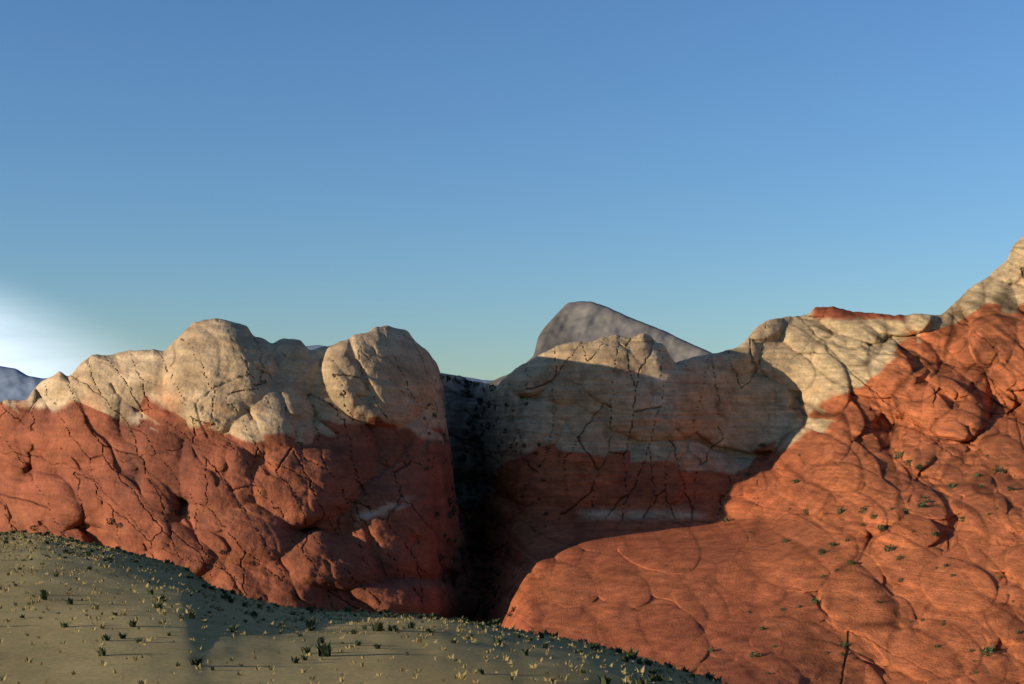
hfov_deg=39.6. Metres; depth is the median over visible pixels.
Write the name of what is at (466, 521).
gully shrubs
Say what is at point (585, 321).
peak
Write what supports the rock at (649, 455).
on the ground
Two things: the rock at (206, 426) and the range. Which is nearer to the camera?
the rock at (206, 426)
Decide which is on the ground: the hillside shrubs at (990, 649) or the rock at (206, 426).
the rock at (206, 426)
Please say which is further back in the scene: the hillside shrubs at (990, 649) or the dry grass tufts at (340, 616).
the hillside shrubs at (990, 649)
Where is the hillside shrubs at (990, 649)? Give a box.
[708,442,1020,674]
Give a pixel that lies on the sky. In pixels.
(455, 175)
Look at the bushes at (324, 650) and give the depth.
40.83 m
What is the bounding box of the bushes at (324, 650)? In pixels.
[0,529,721,683]
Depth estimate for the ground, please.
34.71 m
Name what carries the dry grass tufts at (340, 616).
on the ground
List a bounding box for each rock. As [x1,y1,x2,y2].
[0,318,481,620]
[441,235,1023,683]
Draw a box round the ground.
[0,533,721,683]
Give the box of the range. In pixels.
[0,345,492,400]
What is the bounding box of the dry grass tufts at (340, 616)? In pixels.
[0,531,728,683]
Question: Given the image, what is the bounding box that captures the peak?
[488,301,711,385]
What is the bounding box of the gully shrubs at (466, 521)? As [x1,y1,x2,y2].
[30,375,548,617]
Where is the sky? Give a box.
[0,0,1023,379]

